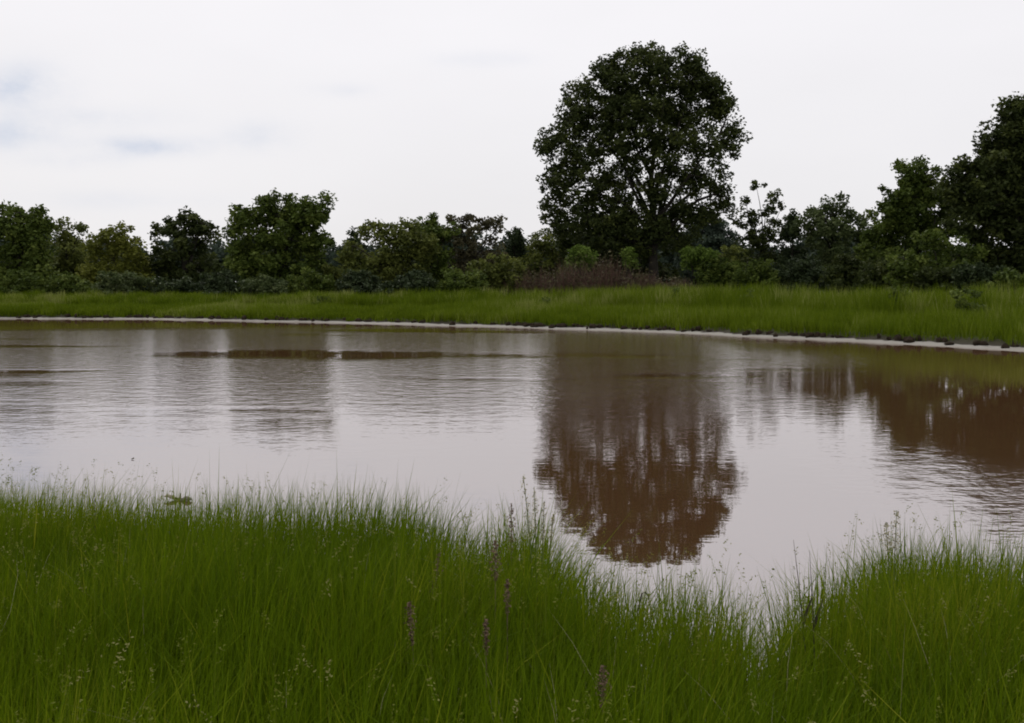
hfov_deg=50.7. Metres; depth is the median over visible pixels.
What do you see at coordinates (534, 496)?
grass plume
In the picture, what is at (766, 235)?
sapling
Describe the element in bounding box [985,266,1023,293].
shrub
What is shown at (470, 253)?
broadleaf tree
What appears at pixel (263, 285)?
shrub
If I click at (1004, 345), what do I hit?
peat lump
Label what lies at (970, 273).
shrub
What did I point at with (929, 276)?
shrub
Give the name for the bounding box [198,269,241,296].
shrub
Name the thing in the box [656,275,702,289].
brush
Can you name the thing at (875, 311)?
marsh grass
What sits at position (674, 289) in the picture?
weed clump
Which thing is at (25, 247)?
broadleaf tree
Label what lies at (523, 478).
grass plume
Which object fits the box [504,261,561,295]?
brush
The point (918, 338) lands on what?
peat lump
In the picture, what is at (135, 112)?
sky
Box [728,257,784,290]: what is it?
shrub
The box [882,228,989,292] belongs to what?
broadleaf tree
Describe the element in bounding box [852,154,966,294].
broadleaf tree
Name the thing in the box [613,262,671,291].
brush
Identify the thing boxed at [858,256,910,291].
shrub
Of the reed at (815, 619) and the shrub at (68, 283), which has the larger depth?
the shrub at (68, 283)
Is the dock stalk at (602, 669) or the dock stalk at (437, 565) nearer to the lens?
the dock stalk at (602, 669)
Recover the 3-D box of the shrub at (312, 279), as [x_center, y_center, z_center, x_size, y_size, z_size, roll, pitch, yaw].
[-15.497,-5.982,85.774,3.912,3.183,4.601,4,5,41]
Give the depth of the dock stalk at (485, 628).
4.08 m
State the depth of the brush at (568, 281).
81.09 m
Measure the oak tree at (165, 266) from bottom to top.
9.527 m
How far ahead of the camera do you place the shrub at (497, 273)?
83.14 m
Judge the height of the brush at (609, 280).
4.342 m
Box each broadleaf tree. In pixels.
[0,200,60,284]
[47,216,91,279]
[75,220,155,291]
[221,187,338,291]
[333,217,442,290]
[405,211,461,290]
[437,212,516,291]
[515,228,574,282]
[663,212,743,289]
[789,191,874,292]
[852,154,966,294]
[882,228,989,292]
[931,91,1023,275]
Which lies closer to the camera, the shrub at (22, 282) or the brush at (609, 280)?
the brush at (609, 280)
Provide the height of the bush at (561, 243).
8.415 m
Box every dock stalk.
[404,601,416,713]
[429,553,443,599]
[481,619,490,702]
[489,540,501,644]
[503,579,511,677]
[507,503,515,553]
[595,665,611,714]
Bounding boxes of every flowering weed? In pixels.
[879,522,891,619]
[890,510,902,604]
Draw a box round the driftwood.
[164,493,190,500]
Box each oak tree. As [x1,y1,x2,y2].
[140,205,228,289]
[532,39,753,284]
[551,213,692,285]
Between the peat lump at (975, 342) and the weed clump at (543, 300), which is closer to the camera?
the peat lump at (975, 342)
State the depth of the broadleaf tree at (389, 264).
86.79 m
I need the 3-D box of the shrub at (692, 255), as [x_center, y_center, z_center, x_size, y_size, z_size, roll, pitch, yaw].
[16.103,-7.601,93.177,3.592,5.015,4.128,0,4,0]
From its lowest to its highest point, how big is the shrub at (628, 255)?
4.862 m
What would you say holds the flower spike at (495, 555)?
on the ground at (968, 342)
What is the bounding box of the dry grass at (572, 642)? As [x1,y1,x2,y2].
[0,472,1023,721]
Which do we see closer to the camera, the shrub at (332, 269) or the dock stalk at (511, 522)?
the dock stalk at (511, 522)
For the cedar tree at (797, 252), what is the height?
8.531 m
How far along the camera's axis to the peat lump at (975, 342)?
39.49 m
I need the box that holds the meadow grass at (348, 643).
[0,451,1023,722]
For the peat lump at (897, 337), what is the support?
on the ground at (968, 342)
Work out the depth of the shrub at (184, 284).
91.12 m
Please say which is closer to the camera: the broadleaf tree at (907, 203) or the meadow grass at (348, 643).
the meadow grass at (348, 643)
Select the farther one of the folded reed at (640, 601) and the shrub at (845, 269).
the shrub at (845, 269)
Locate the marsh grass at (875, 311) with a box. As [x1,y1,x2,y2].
[0,277,1023,346]
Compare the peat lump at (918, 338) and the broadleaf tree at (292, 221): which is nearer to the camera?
the peat lump at (918, 338)
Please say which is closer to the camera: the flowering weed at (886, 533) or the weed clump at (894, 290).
the flowering weed at (886, 533)
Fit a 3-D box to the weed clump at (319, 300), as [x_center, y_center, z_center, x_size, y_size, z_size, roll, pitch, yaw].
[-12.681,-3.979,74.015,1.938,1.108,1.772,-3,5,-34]
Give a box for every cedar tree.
[335,226,366,269]
[501,226,533,277]
[776,208,811,294]
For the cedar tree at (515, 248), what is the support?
on the ground at (968, 342)
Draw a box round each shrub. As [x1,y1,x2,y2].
[0,269,53,294]
[39,271,98,295]
[91,270,156,295]
[141,275,204,293]
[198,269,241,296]
[237,273,290,296]
[286,266,337,296]
[321,263,345,290]
[334,268,389,295]
[385,269,438,293]
[435,265,490,293]
[466,252,527,294]
[564,244,598,279]
[619,246,640,278]
[678,244,720,291]
[690,257,747,289]
[709,245,748,264]
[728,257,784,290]
[777,256,829,292]
[818,253,873,294]
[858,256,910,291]
[913,264,961,295]
[950,261,1007,290]
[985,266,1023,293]
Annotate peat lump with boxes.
[894,334,901,340]
[903,338,914,342]
[915,335,921,340]
[972,340,980,345]
[980,341,988,345]
[1001,343,1009,347]
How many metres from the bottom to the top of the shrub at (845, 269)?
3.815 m
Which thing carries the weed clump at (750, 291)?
on the ground at (968, 342)
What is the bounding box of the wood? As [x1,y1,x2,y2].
[0,224,972,280]
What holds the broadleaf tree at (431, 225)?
on the ground at (968, 342)
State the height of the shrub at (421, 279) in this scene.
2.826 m
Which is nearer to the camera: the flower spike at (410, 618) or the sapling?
the flower spike at (410, 618)
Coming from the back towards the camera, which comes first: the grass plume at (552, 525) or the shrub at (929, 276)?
the shrub at (929, 276)
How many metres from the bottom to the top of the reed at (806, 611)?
1.026 m
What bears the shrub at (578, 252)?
on the ground at (968, 342)
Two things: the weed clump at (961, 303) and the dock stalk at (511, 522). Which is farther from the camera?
the weed clump at (961, 303)
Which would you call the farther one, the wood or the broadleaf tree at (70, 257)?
the wood
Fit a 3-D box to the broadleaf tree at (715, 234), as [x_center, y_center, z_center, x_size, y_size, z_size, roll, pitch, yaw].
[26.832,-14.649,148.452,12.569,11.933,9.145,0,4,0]
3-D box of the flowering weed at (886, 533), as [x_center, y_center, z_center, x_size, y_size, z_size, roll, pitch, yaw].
[1.969,1.292,5.712,0.082,0.902,0.072,4,5,42]
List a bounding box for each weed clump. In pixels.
[311,295,332,303]
[539,296,551,305]
[668,286,682,300]
[740,287,755,301]
[887,284,909,304]
[949,287,991,319]
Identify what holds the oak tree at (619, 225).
on the ground at (968, 342)
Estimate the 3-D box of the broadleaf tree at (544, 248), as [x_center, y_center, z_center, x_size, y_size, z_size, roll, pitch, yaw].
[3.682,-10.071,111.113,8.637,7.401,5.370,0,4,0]
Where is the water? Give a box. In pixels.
[0,319,1023,710]
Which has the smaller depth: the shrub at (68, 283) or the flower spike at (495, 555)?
the flower spike at (495, 555)
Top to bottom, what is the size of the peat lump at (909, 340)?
0.295 m
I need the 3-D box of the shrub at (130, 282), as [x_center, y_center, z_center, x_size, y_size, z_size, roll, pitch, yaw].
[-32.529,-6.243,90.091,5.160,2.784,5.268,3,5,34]
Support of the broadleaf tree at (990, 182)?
on the ground at (968, 342)
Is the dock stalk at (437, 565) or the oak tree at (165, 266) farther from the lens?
the oak tree at (165, 266)
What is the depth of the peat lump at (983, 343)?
39.36 m
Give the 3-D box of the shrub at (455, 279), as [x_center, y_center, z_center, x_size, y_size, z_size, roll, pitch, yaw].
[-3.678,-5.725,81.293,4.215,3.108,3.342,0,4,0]
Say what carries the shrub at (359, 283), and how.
on the ground at (968, 342)
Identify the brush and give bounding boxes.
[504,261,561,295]
[537,255,601,293]
[566,249,643,290]
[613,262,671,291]
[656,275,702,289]
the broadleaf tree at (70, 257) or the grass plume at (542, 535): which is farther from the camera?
the broadleaf tree at (70, 257)
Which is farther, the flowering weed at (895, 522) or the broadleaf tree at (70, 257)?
the broadleaf tree at (70, 257)
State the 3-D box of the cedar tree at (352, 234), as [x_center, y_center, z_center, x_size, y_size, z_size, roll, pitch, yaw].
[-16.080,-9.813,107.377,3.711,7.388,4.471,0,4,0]
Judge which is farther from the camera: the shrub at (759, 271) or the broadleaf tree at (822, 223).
the broadleaf tree at (822, 223)
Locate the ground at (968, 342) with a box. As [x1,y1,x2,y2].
[0,288,1023,719]
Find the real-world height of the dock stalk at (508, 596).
0.778 m
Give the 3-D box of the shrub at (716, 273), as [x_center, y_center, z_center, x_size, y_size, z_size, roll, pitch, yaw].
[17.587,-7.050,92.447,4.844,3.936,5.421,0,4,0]
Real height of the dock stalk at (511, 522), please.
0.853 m
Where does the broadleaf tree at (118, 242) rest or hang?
on the ground at (968, 342)
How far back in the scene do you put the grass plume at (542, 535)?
5.98 m
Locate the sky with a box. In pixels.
[0,0,1023,284]
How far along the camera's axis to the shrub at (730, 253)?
116.61 m
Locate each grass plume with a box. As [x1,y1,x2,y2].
[521,476,533,583]
[532,488,538,599]
[541,502,546,560]
[548,514,555,574]
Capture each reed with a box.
[94,477,101,522]
[638,592,651,617]
[793,540,813,702]
[809,550,823,658]
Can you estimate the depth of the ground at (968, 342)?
51.54 m
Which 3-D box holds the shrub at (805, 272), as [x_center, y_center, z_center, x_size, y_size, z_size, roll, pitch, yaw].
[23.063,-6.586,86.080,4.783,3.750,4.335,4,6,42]
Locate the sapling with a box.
[728,180,788,291]
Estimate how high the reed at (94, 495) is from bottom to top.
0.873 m

